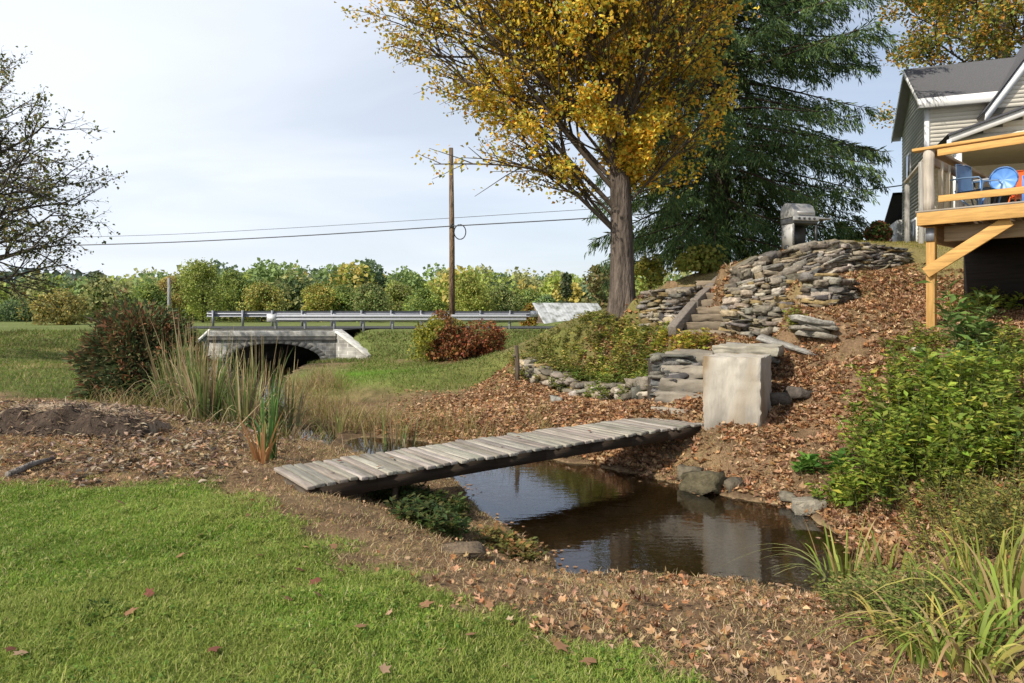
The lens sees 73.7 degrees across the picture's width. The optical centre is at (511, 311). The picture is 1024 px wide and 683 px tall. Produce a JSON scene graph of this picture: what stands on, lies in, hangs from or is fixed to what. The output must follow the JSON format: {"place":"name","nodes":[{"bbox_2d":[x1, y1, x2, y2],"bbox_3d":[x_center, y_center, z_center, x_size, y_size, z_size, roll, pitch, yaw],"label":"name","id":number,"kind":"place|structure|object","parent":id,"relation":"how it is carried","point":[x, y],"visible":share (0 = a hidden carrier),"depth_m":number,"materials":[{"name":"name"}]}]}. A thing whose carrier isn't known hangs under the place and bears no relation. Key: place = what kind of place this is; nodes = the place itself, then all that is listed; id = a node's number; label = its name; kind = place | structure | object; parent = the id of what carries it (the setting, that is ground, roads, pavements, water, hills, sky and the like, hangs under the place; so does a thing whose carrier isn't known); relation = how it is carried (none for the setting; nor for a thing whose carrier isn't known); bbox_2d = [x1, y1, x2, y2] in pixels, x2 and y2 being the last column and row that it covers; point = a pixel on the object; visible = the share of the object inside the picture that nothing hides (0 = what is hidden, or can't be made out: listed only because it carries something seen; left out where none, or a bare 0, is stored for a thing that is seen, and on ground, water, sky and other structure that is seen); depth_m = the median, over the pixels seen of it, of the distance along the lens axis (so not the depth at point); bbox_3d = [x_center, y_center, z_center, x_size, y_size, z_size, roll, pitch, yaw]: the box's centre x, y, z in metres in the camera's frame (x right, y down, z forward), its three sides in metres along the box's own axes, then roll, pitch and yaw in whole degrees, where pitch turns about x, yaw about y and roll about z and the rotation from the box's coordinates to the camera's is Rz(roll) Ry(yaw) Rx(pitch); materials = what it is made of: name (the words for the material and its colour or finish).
{"place":"outdoors","nodes":[
{"label":"outdoors","id":0,"kind":"place"},
{"bbox_2d":[206,354,325,436],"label":"stream water","id":1,"kind":"structure","parent":0,"point":[300,360],"depth_m":28.09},
{"bbox_2d":[184,326,553,327],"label":"road","id":2,"kind":"structure","parent":0,"point":[347,327],"depth_m":33.27,"materials":[{"name":"asphalt"}]},
{"bbox_2d":[0,242,1023,682],"bbox_3d":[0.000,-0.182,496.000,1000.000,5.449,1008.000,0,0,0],"label":"ground","id":3,"kind":"structure","parent":0,"point":[588,516],"depth_m":7.30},
{"bbox_2d":[0,295,45,321],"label":"field tree","id":4,"kind":"object","parent":3,"relation":"on","point":[8,313],"visible":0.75,"depth_m":93.22,"materials":[{"name":"green plant"}]},
{"bbox_2d":[15,288,94,324],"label":"field tree","id":5,"kind":"object","parent":3,"relation":"on","point":[70,310],"visible":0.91,"depth_m":70.94,"materials":[{"name":"green plant"}]},
{"bbox_2d":[0,46,127,314],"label":"bare tree","id":6,"kind":"object","parent":3,"relation":"on","point":[32,188],"visible":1,"depth_m":22.06,"materials":[{"name":"green plant"}]},
{"bbox_2d":[0,397,172,439],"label":"sod heap","id":7,"kind":"object","parent":3,"relation":"on","point":[59,417],"visible":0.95,"depth_m":8.36,"materials":[{"name":"soil"}]},
{"bbox_2d":[58,282,212,407],"bbox_3d":[-7.471,0.635,13.806,2.824,2.510,2.552,0,0,0],"label":"spreading bush","id":8,"kind":"object","parent":3,"relation":"on","point":[111,344],"visible":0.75,"depth_m":13.19,"materials":[{"name":"green plant"}]},
{"bbox_2d":[113,280,174,311],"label":"woodland tree","id":9,"kind":"object","parent":3,"relation":"on","point":[150,292],"visible":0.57,"depth_m":91.22,"materials":[{"name":"green plant"}]},
{"bbox_2d":[96,312,207,411],"bbox_3d":[-6.056,0.949,12.586,2.738,2.312,2.664,0,0,0],"label":"cattail clump","id":10,"kind":"object","parent":3,"relation":"on","point":[155,375],"visible":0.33,"depth_m":12.14,"materials":[{"name":"green plant"}]},
{"bbox_2d":[0,397,330,485],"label":"debris litter","id":11,"kind":"object","parent":3,"relation":"on","point":[111,458],"visible":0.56,"depth_m":7.41,"materials":[{"name":"brown plant"}]},
{"bbox_2d":[155,275,190,316],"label":"woodland tree","id":12,"kind":"object","parent":3,"relation":"on","point":[162,283],"visible":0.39,"depth_m":94.27,"materials":[{"name":"green plant"}]},
{"bbox_2d":[117,304,266,414],"bbox_3d":[-5.411,0.924,11.757,2.855,2.418,2.782,0,0,0],"label":"cattail clump","id":13,"kind":"object","parent":3,"relation":"on","point":[191,361],"visible":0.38,"depth_m":11.38,"materials":[{"name":"green plant"}]},
{"bbox_2d":[133,342,268,423],"bbox_3d":[-4.741,1.162,10.366,2.354,1.506,1.825,0,0,-34],"label":"cattail clump","id":14,"kind":"object","parent":3,"relation":"on","point":[195,398],"visible":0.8,"depth_m":10.40,"materials":[{"name":"green plant"}]},
{"bbox_2d":[164,257,240,322],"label":"woodland tree","id":15,"kind":"object","parent":3,"relation":"on","point":[194,296],"visible":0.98,"depth_m":86.92,"materials":[{"name":"green plant"}]},
{"bbox_2d":[209,268,250,321],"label":"woodland tree","id":16,"kind":"object","parent":3,"relation":"on","point":[235,274],"visible":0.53,"depth_m":95.05,"materials":[{"name":"green plant"}]},
{"bbox_2d":[191,347,307,427],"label":"cattail clump","id":17,"kind":"object","parent":3,"relation":"on","point":[234,403],"visible":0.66,"depth_m":10.24,"materials":[{"name":"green plant"}]},
{"bbox_2d":[229,412,282,463],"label":"cattail clump","id":18,"kind":"object","parent":3,"relation":"on","point":[262,456],"visible":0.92,"depth_m":7.45,"materials":[{"name":"brown plant"}]},
{"bbox_2d":[209,350,304,422],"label":"cattail clump","id":19,"kind":"object","parent":3,"relation":"on","point":[252,402],"visible":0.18,"depth_m":11.51,"materials":[{"name":"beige plant"}]},
{"bbox_2d":[208,365,312,459],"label":"cattail clump","id":20,"kind":"object","parent":3,"relation":"on","point":[272,422],"visible":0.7,"depth_m":7.87,"materials":[{"name":"green plant"}]},
{"bbox_2d":[231,280,291,321],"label":"woodland tree","id":21,"kind":"object","parent":3,"relation":"on","point":[256,294],"visible":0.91,"depth_m":89.07,"materials":[{"name":"green plant"}]},
{"bbox_2d":[210,324,342,428],"bbox_3d":[-4.414,1.351,12.506,2.808,2.429,2.748,0,0,-33],"label":"cattail clump","id":22,"kind":"object","parent":3,"relation":"on","point":[270,381],"visible":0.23,"depth_m":12.15,"materials":[{"name":"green plant"}]},
{"bbox_2d":[273,278,306,310],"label":"woodland tree","id":23,"kind":"object","parent":3,"relation":"on","point":[297,290],"visible":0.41,"depth_m":96.75,"materials":[{"name":"green plant"}]},
{"bbox_2d":[241,346,343,438],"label":"cattail clump","id":24,"kind":"object","parent":3,"relation":"on","point":[291,414],"visible":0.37,"depth_m":12.35,"materials":[{"name":"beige plant"}]},
{"bbox_2d":[198,328,389,361],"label":"arch bridge","id":25,"kind":"structure","parent":3,"relation":"on","point":[325,343],"depth_m":30.00,"materials":[{"name":"concrete"}]},
{"bbox_2d":[300,282,341,321],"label":"woodland tree","id":26,"kind":"object","parent":3,"relation":"on","point":[318,296],"visible":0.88,"depth_m":91.22,"materials":[{"name":"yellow plant"}]},
{"bbox_2d":[87,362,564,450],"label":"tall dry grass","id":27,"kind":"structure","parent":3,"relation":"on","point":[323,375],"depth_m":12.46,"materials":[{"name":"plant"}]},
{"bbox_2d":[303,397,376,441],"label":"cattail clump","id":28,"kind":"object","parent":3,"relation":"on","point":[338,427],"visible":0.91,"depth_m":12.25,"materials":[{"name":"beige plant"}]},
{"bbox_2d":[323,283,359,321],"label":"woodland tree","id":29,"kind":"object","parent":3,"relation":"on","point":[345,296],"visible":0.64,"depth_m":93.83,"materials":[{"name":"green plant"}]},
{"bbox_2d":[0,257,692,321],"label":"woods","id":30,"kind":"object","parent":3,"relation":"on","point":[360,274],"visible":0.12,"depth_m":100.00,"materials":[{"name":"green plant"}]},
{"bbox_2d":[0,472,711,682],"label":"lawn grass","id":31,"kind":"structure","parent":3,"relation":"on","point":[325,617],"depth_m":3.66,"materials":[{"name":"plant"}]},
{"bbox_2d":[347,282,395,321],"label":"woodland tree","id":32,"kind":"object","parent":3,"relation":"on","point":[370,296],"visible":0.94,"depth_m":89.15,"materials":[{"name":"green plant"}]},
{"bbox_2d":[207,310,537,325],"bbox_3d":[-7.550,0.420,36.850,17.900,1.020,0.280,0,0,0],"label":"guardrail","id":33,"kind":"object","parent":3,"relation":"on","point":[242,314],"visible":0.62,"depth_m":36.92,"materials":[{"name":"metal"}]},
{"bbox_2d":[267,314,525,331],"bbox_3d":[-5.225,0.590,31.050,11.750,1.020,0.280,0,0,0],"label":"guardrail","id":34,"kind":"object","parent":3,"relation":"on","point":[305,318],"visible":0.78,"depth_m":30.97,"materials":[{"name":"metal"}]},
{"bbox_2d":[382,280,413,321],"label":"woodland tree","id":35,"kind":"object","parent":3,"relation":"on","point":[396,291],"visible":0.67,"depth_m":95.97,"materials":[{"name":"green plant"}]},
{"bbox_2d":[0,261,818,437],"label":"field grass","id":36,"kind":"structure","parent":3,"relation":"on","point":[5,340],"depth_m":21.48,"materials":[{"name":"plant"}]},
{"bbox_2d":[365,482,473,538],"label":"bank plant","id":37,"kind":"object","parent":3,"relation":"on","point":[413,502],"visible":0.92,"depth_m":6.11,"materials":[{"name":"green plant"}]},
{"bbox_2d":[400,286,446,321],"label":"woodland tree","id":38,"kind":"object","parent":3,"relation":"on","point":[423,299],"visible":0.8,"depth_m":88.94,"materials":[{"name":"green plant"}]},
{"bbox_2d":[449,148,465,322],"bbox_3d":[-2.666,-3.447,33.475,0.862,9.195,0.350,0,0,0],"label":"utility pole","id":39,"kind":"object","parent":3,"relation":"on","point":[452,236],"visible":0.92,"depth_m":33.39,"materials":[{"name":"brown wood"}]},
{"bbox_2d":[0,185,901,246],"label":"overhead wire","id":40,"kind":"object","parent":39,"relation":"attached to","point":[370,231],"visible":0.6,"depth_m":33.88,"materials":[{"name":"paint"}]},
{"bbox_2d":[405,309,510,362],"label":"autumn shrub","id":41,"kind":"object","parent":3,"relation":"on","point":[449,341],"visible":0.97,"depth_m":26.58,"materials":[{"name":"brown plant"}]},
{"bbox_2d":[441,541,485,557],"bbox_3d":[-0.477,1.882,5.402,0.534,0.053,0.324,0,0,-15],"label":"rock","id":42,"kind":"object","parent":3,"relation":"on","point":[474,548],"visible":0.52,"depth_m":5.37,"materials":[{"name":"stone"}]},
{"bbox_2d":[443,273,504,321],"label":"woodland tree","id":43,"kind":"object","parent":3,"relation":"on","point":[471,294],"visible":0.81,"depth_m":86.93,"materials":[{"name":"green plant"}]},
{"bbox_2d":[274,417,703,504],"bbox_3d":[0.176,1.854,8.337,5.843,0.600,1.038,0,0,-37],"label":"plank footbridge","id":44,"kind":"object","parent":3,"relation":"on","point":[352,475],"visible":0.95,"depth_m":7.60,"materials":[{"name":"grey wood"}]},
{"bbox_2d":[482,282,525,321],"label":"woodland tree","id":45,"kind":"object","parent":3,"relation":"on","point":[507,297],"visible":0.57,"depth_m":91.79,"materials":[{"name":"green plant"}]},
{"bbox_2d":[466,521,548,563],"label":"bank plant","id":46,"kind":"object","parent":3,"relation":"on","point":[518,547],"visible":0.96,"depth_m":6.12,"materials":[{"name":"green plant"}]},
{"bbox_2d":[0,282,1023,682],"bbox_3d":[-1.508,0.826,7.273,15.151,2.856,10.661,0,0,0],"label":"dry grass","id":47,"kind":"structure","parent":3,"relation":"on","point":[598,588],"depth_m":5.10,"materials":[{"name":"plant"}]},
{"bbox_2d":[0,399,1023,682],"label":"bank leaf litter","id":48,"kind":"object","parent":3,"relation":"on","point":[754,657],"visible":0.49,"depth_m":4.31,"materials":[{"name":"plant"}]},
{"bbox_2d":[353,363,703,459],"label":"bank leaf litter","id":49,"kind":"object","parent":3,"relation":"on","point":[538,390],"visible":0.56,"depth_m":12.18,"materials":[{"name":"plant"}]},
{"bbox_2d":[503,311,591,383],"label":"mound weed plant","id":50,"kind":"object","parent":3,"relation":"on","point":[544,354],"visible":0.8,"depth_m":15.05,"materials":[{"name":"green plant"}]},
{"bbox_2d":[334,0,767,320],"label":"maple tree","id":51,"kind":"object","parent":3,"relation":"on","point":[620,44],"visible":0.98,"depth_m":14.71,"materials":[{"name":"yellow plant"}]},
{"bbox_2d":[523,303,600,323],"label":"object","id":52,"kind":"structure","parent":3,"relation":"on","point":[551,312],"depth_m":44.73,"materials":[{"name":"grey concrete"}]},
{"bbox_2d":[513,357,654,400],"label":"stone wall","id":53,"kind":"structure","parent":3,"relation":"on","point":[577,388],"depth_m":13.02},
{"bbox_2d":[580,264,609,308],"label":"scrub tree","id":54,"kind":"object","parent":3,"relation":"on","point":[603,303],"visible":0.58,"depth_m":49.67,"materials":[{"name":"green plant"}]},
{"bbox_2d":[547,332,667,399],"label":"mound weed plant","id":55,"kind":"object","parent":3,"relation":"on","point":[608,378],"visible":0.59,"depth_m":13.01,"materials":[{"name":"green plant"}]},
{"bbox_2d":[552,310,669,380],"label":"mound weed plant","id":56,"kind":"object","parent":3,"relation":"on","point":[629,332],"visible":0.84,"depth_m":13.91,"materials":[{"name":"green plant"}]},
{"bbox_2d":[634,252,668,291],"bbox_3d":[3.988,-1.052,20.027,1.051,1.391,1.317,0,0,0],"label":"sapling","id":57,"kind":"object","parent":3,"relation":"on","point":[647,268],"visible":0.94,"depth_m":19.77,"materials":[{"name":"green plant"}]},
{"bbox_2d":[636,284,701,332],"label":"stone wall","id":58,"kind":"structure","parent":3,"relation":"on","point":[677,299],"depth_m":14.00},
{"bbox_2d":[646,352,701,399],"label":"stone wall","id":59,"kind":"structure","parent":3,"relation":"on","point":[656,361],"depth_m":10.88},
{"bbox_2d":[636,328,717,371],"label":"mound weed plant","id":60,"kind":"object","parent":3,"relation":"on","point":[683,337],"visible":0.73,"depth_m":12.13,"materials":[{"name":"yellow plant"}]},
{"bbox_2d":[651,349,712,414],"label":"stone steps","id":61,"kind":"structure","parent":3,"relation":"on","point":[669,390],"depth_m":10.57,"materials":[{"name":"stone"}]},
{"bbox_2d":[712,343,784,356],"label":"stone slab","id":62,"kind":"structure","parent":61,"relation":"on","point":[773,350],"depth_m":10.53,"materials":[{"name":"stone"}]},
{"bbox_2d":[673,241,727,275],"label":"terrace shrub","id":63,"kind":"object","parent":3,"relation":"on","point":[703,259],"visible":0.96,"depth_m":18.61,"materials":[{"name":"green plant"}]},
{"bbox_2d":[678,471,724,494],"bbox_3d":[2.370,2.095,8.419,0.512,0.336,0.438,0,0,44],"label":"rock","id":64,"kind":"object","parent":3,"relation":"on","point":[698,482],"visible":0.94,"depth_m":8.27,"materials":[{"name":"stone"}]},
{"bbox_2d":[678,280,735,337],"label":"stone steps","id":65,"kind":"structure","parent":3,"relation":"on","point":[704,316],"depth_m":13.00,"materials":[{"name":"stone"}]},
{"bbox_2d":[667,302,696,335],"bbox_3d":[3.266,0.115,13.050,0.170,0.643,1.346,0,0,32],"label":"edging timber","id":66,"kind":"object","parent":65,"relation":"on","point":[680,319],"visible":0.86,"depth_m":12.85,"materials":[{"name":"grey wood"}]},
{"bbox_2d":[702,353,771,429],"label":"concrete block","id":67,"kind":"structure","parent":3,"relation":"on","point":[737,387],"depth_m":9.50,"materials":[{"name":"concrete"}]},
{"bbox_2d":[582,0,930,295],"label":"spruce tree","id":68,"kind":"object","parent":3,"relation":"on","point":[757,155],"visible":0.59,"depth_m":20.84,"materials":[{"name":"green plant"}]},
{"bbox_2d":[718,273,800,339],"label":"stone wall","id":69,"kind":"structure","parent":3,"relation":"on","point":[752,301],"depth_m":12.69,"materials":[{"name":"stone"}]},
{"bbox_2d":[559,248,1023,584],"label":"slope leaf litter","id":70,"kind":"object","parent":3,"relation":"on","point":[916,309],"visible":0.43,"depth_m":9.87,"materials":[{"name":"plant"}]},
{"bbox_2d":[780,203,831,249],"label":"barbecue grill","id":71,"kind":"object","parent":3,"relation":"on","point":[796,218],"visible":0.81,"depth_m":15.56,"materials":[{"name":"paint"}]},
{"bbox_2d":[791,496,826,516],"bbox_3d":[3.260,2.122,7.486,0.377,0.207,0.311,0,0,16],"label":"rock","id":72,"kind":"object","parent":3,"relation":"on","point":[800,506],"visible":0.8,"depth_m":7.39,"materials":[{"name":"stone"}]},
{"bbox_2d":[727,239,913,283],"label":"stone wall","id":73,"kind":"structure","parent":3,"relation":"on","point":[832,256],"depth_m":13.95,"materials":[{"name":"stone"}]},
{"bbox_2d":[790,447,854,479],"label":"plant","id":74,"kind":"object","parent":3,"relation":"on","point":[808,462],"visible":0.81,"depth_m":7.98,"materials":[{"name":"green plant"}]},
{"bbox_2d":[797,272,860,307],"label":"stone wall","id":75,"kind":"structure","parent":3,"relation":"on","point":[824,289],"depth_m":12.19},
{"bbox_2d":[658,239,1013,426],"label":"slope grass","id":76,"kind":"structure","parent":3,"relation":"on","point":[905,243],"depth_m":15.84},
{"bbox_2d":[803,459,875,508],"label":"plant","id":77,"kind":"object","parent":3,"relation":"on","point":[837,493],"visible":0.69,"depth_m":7.35,"materials":[{"name":"green plant"}]},
{"bbox_2d":[796,516,883,589],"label":"strap leaf clump","id":78,"kind":"object","parent":3,"relation":"on","point":[832,566],"visible":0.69,"depth_m":5.79,"materials":[{"name":"green plant"}]},
{"bbox_2d":[864,220,893,241],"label":"terrace shrub","id":79,"kind":"object","parent":3,"relation":"on","point":[882,231],"visible":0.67,"depth_m":20.86,"materials":[{"name":"green plant"}]},
{"bbox_2d":[851,522,930,575],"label":"strap leaf clump","id":80,"kind":"object","parent":3,"relation":"on","point":[878,556],"visible":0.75,"depth_m":5.61,"materials":[{"name":"green plant"}]},
{"bbox_2d":[801,553,1010,642],"bbox_3d":[2.627,1.919,4.609,1.248,0.456,1.374,0,0,0],"label":"yellowish weed plant","id":81,"kind":"object","parent":3,"relation":"on","point":[894,588],"visible":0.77,"depth_m":4.50,"materials":[{"name":"green plant"}]},
{"bbox_2d":[815,583,998,668],"bbox_3d":[2.336,1.871,4.059,0.874,0.257,0.999,0,0,0],"label":"strap leaf clump","id":82,"kind":"object","parent":3,"relation":"on","point":[869,608],"visible":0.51,"depth_m":4.02,"materials":[{"name":"green plant"}]},
{"bbox_2d":[802,580,1022,682],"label":"strap leaf clump","id":83,"kind":"object","parent":3,"relation":"on","point":[906,647],"visible":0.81,"depth_m":3.83,"materials":[{"name":"green plant"}]},
{"bbox_2d":[903,159,923,243],"bbox_3d":[10.619,-2.718,18.050,0.192,2.495,1.004,0,0,4],"label":"handrail","id":84,"kind":"object","parent":3,"relation":"on","point":[919,167],"visible":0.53,"depth_m":18.17,"materials":[{"name":"white wood"}]},
{"bbox_2d":[878,321,963,381],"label":"yellowish weed plant","id":85,"kind":"object","parent":3,"relation":"on","point":[923,338],"visible":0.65,"depth_m":10.01,"materials":[{"name":"green plant"}]},
{"bbox_2d":[827,580,1023,682],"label":"strap leaf clump","id":86,"kind":"object","parent":3,"relation":"on","point":[1006,657],"visible":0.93,"depth_m":3.79,"materials":[{"name":"green plant"}]},
{"bbox_2d":[831,377,1021,515],"bbox_3d":[4.321,1.427,7.186,1.766,1.424,1.988,0,0,26],"label":"leafy bush","id":87,"kind":"object","parent":3,"relation":"on","point":[898,445],"visible":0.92,"depth_m":6.99,"materials":[{"name":"green plant"}]},
{"bbox_2d":[844,329,1023,452],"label":"leafy bush","id":88,"kind":"object","parent":3,"relation":"on","point":[959,372],"visible":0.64,"depth_m":7.98,"materials":[{"name":"green plant"}]},
{"bbox_2d":[857,535,1023,644],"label":"strap leaf clump","id":89,"kind":"object","parent":3,"relation":"on","point":[983,593],"visible":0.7,"depth_m":4.12,"materials":[{"name":"green plant"}]},
{"bbox_2d":[869,0,1023,128],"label":"orange maple","id":90,"kind":"object","parent":3,"relation":"on","point":[1004,23],"visible":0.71,"depth_m":30.13,"materials":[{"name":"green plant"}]},
{"bbox_2d":[881,533,1014,593],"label":"strap leaf clump","id":91,"kind":"object","parent":3,"relation":"on","point":[919,574],"visible":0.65,"depth_m":4.63,"materials":[{"name":"green plant"}]},
{"bbox_2d":[881,494,1023,585],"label":"strap leaf clump","id":92,"kind":"object","parent":3,"relation":"on","point":[997,565],"visible":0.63,"depth_m":4.77,"materials":[{"name":"green plant"}]},
{"bbox_2d":[884,45,1023,241],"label":"house","id":93,"kind":"structure","parent":3,"relation":"on","point":[945,104],"depth_m":19.84,"materials":[{"name":"plastic"}]},
{"bbox_2d":[889,450,1023,562],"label":"yellowish weed plant","id":94,"kind":"object","parent":3,"relation":"on","point":[987,510],"visible":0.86,"depth_m":5.78,"materials":[{"name":"green plant"}]},
{"bbox_2d":[916,279,1004,360],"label":"tall weed plant","id":95,"kind":"object","parent":3,"relation":"on","point":[969,325],"visible":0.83,"depth_m":9.29,"materials":[{"name":"green plant"}]},
{"bbox_2d":[907,477,1023,604],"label":"strap leaf clump","id":96,"kind":"object","parent":3,"relation":"on","point":[1014,564],"visible":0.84,"depth_m":4.57,"materials":[{"name":"green plant"}]},
{"bbox_2d":[910,339,1023,390],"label":"tall weed plant","id":97,"kind":"object","parent":3,"relation":"on","point":[984,345],"visible":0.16,"depth_m":8.65,"materials":[{"name":"green plant"}]},
{"bbox_2d":[912,131,1023,328],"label":"wooden deck","id":98,"kind":"structure","parent":3,"relation":"on","point":[985,241],"depth_m":10.46,"materials":[{"name":"brown wood"}]},
{"bbox_2d":[950,164,1002,205],"bbox_3d":[7.501,-1.987,11.094,0.578,0.873,0.640,0,0,-28],"label":"patio chair","id":99,"kind":"object","parent":98,"relation":"on","point":[964,179],"visible":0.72,"depth_m":11.19,"materials":[{"name":"paint"}]},
{"bbox_2d":[979,166,1023,204],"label":"patio chair","id":100,"kind":"object","parent":98,"relation":"on","point":[1007,176],"visible":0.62,"depth_m":11.17,"materials":[{"name":"paint"}]},
{"bbox_2d":[935,332,1023,487],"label":"leafy bush","id":101,"kind":"object","parent":3,"relation":"on","point":[1018,429],"visible":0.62,"depth_m":6.92,"materials":[{"name":"green plant"}]},
{"bbox_2d":[937,285,1023,315],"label":"shade plant","id":102,"kind":"object","parent":3,"relation":"on","point":[995,304],"visible":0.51,"depth_m":11.47,"materials":[{"name":"green plant"}]},
{"bbox_2d":[951,315,1023,371],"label":"yellowish weed plant","id":103,"kind":"object","parent":3,"relation":"on","point":[1012,340],"visible":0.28,"depth_m":9.60,"materials":[{"name":"green plant"}]},
{"bbox_2d":[0,0,1023,281],"label":"sky","id":104,"kind":"structure","parent":0,"point":[235,116],"materials":[{"name":"white"}]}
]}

